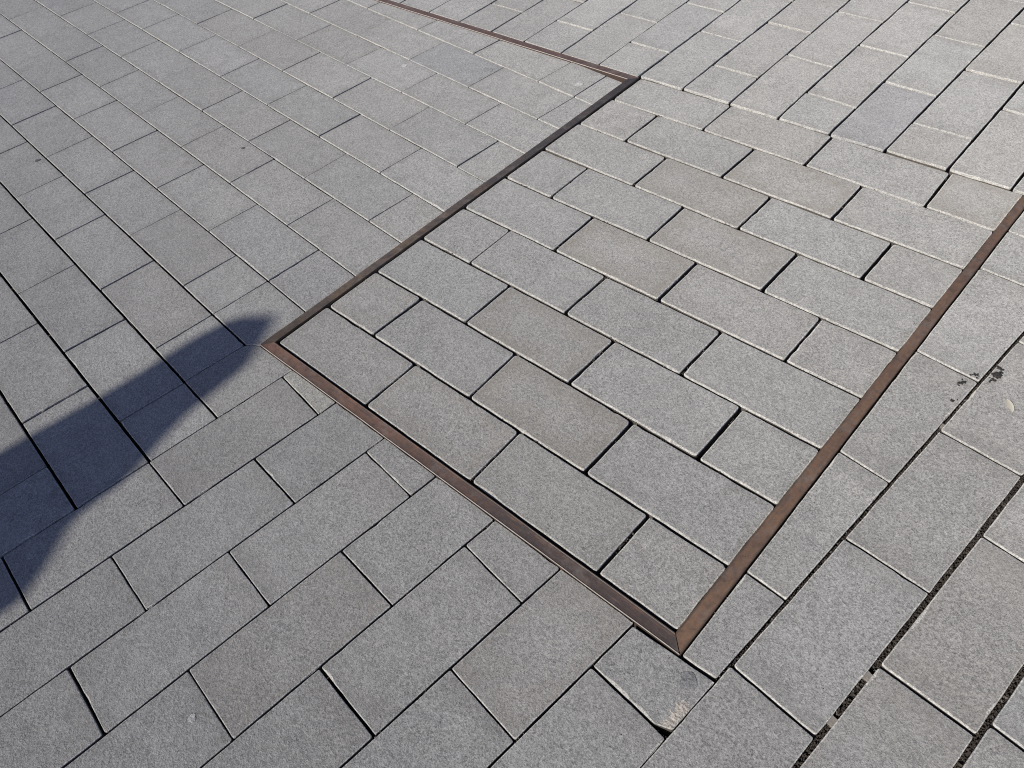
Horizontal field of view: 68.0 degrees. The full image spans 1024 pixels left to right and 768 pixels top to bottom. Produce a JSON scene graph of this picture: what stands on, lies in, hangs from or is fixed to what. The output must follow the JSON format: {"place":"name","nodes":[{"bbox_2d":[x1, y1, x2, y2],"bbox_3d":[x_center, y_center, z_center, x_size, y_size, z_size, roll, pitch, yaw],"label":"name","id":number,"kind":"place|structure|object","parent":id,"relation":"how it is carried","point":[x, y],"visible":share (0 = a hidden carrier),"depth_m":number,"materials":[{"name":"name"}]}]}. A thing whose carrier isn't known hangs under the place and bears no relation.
{"place":"outdoors","nodes":[
{"label":"outdoors","id":0,"kind":"place"},
{"bbox_2d":[0,0,621,561],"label":"pavement","id":1,"kind":"structure","parent":0,"point":[140,124],"depth_m":2.78,"materials":[{"name":"stone"}]},
{"bbox_2d":[483,68,492,71],"bbox_3d":[-0.099,-1.303,3.152,0.041,0.004,0.037,-3,49,4],"label":"gum spot","id":2,"kind":"object","parent":1,"relation":"on","point":[487,69],"visible":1,"depth_m":3.15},
{"bbox_2d":[6,73,1023,767],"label":"grit","id":3,"kind":"object","parent":1,"relation":"on","point":[846,703],"visible":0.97,"depth_m":1.57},
{"bbox_2d":[0,198,665,742],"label":"ground","id":4,"kind":"structure","parent":0,"point":[158,474],"depth_m":2.11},
{"bbox_2d":[260,78,638,346],"bbox_3d":[-0.112,-0.639,2.624,0.031,0.074,1.833,32,59,29],"label":"edging bar","id":5,"kind":"object","parent":4,"relation":"on","point":[279,336],"visible":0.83,"depth_m":2.51,"materials":[{"name":"brown metal"}]},
{"bbox_2d":[260,342,678,657],"bbox_3d":[-0.184,0.226,1.887,1.422,0.074,0.036,32,59,29],"label":"edging bar","id":6,"kind":"object","parent":4,"relation":"on","point":[647,624],"visible":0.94,"depth_m":1.77,"materials":[{"name":"brown metal"}]},
{"bbox_2d":[374,0,638,82],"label":"edging bar","id":7,"kind":"object","parent":4,"relation":"on","point":[619,76],"visible":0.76,"depth_m":3.27,"materials":[{"name":"brown metal"}]},
{"bbox_2d":[675,195,1023,656],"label":"edging bar","id":8,"kind":"object","parent":4,"relation":"on","point":[701,614],"visible":0.91,"depth_m":1.78,"materials":[{"name":"brown metal"}]},
{"bbox_2d":[0,346,713,767],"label":"pavement","id":9,"kind":"structure","parent":0,"point":[140,612],"depth_m":1.62,"materials":[{"name":"stone"}]},
{"bbox_2d":[187,714,195,722],"bbox_3d":[-0.639,0.668,1.516,0.017,0.004,0.017,-5,49,2],"label":"gum spot","id":10,"kind":"object","parent":9,"relation":"on","point":[192,718],"visible":1,"depth_m":1.51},
{"bbox_2d":[679,672,696,690],"bbox_3d":[0.342,0.578,1.476,0.035,0.004,0.038,1,50,8],"label":"gum spot","id":11,"kind":"object","parent":9,"relation":"on","point":[687,681],"visible":1,"depth_m":1.47,"materials":[{"name":"grey"}]},
{"bbox_2d":[280,80,1021,633],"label":"pavement","id":12,"kind":"structure","parent":0,"point":[802,296],"depth_m":2.14,"materials":[{"name":"stone"}]},
{"bbox_2d":[391,0,1023,195],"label":"pavement","id":13,"kind":"structure","parent":0,"point":[937,84],"depth_m":2.98,"materials":[{"name":"stone"}]},
{"bbox_2d":[642,212,1023,767],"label":"pavement","id":14,"kind":"structure","parent":0,"point":[960,664],"depth_m":1.55,"materials":[{"name":"stone"}]},
{"bbox_2d":[826,715,837,727],"bbox_3d":[0.597,0.631,1.418,0.020,0.011,0.013,-41,61,-17],"label":"stone splinter","id":15,"kind":"object","parent":14,"relation":"on","point":[832,721],"visible":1,"depth_m":1.41,"materials":[{"name":"grey stone"}]},
{"bbox_2d":[862,671,872,681],"bbox_3d":[0.685,0.565,1.465,0.018,0.011,0.013,-41,61,-17],"label":"stone splinter","id":16,"kind":"object","parent":14,"relation":"on","point":[868,675],"visible":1,"depth_m":1.46,"materials":[{"name":"grey stone"}]},
{"bbox_2d":[950,366,1003,401],"bbox_3d":[1.148,-0.002,1.879,0.185,0.012,0.063,-34,54,-21],"label":"spatter","id":17,"kind":"object","parent":14,"relation":"on","point":[996,375],"visible":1,"depth_m":1.89,"materials":[{"name":"black"}]},
{"bbox_2d":[1005,398,1013,411],"bbox_3d":[1.198,0.050,1.829,0.016,0.002,0.045,-1,49,6],"label":"leaf","id":18,"kind":"object","parent":14,"relation":"on","point":[1009,404],"visible":1,"depth_m":1.83,"materials":[{"name":"beige plant"}]}
]}

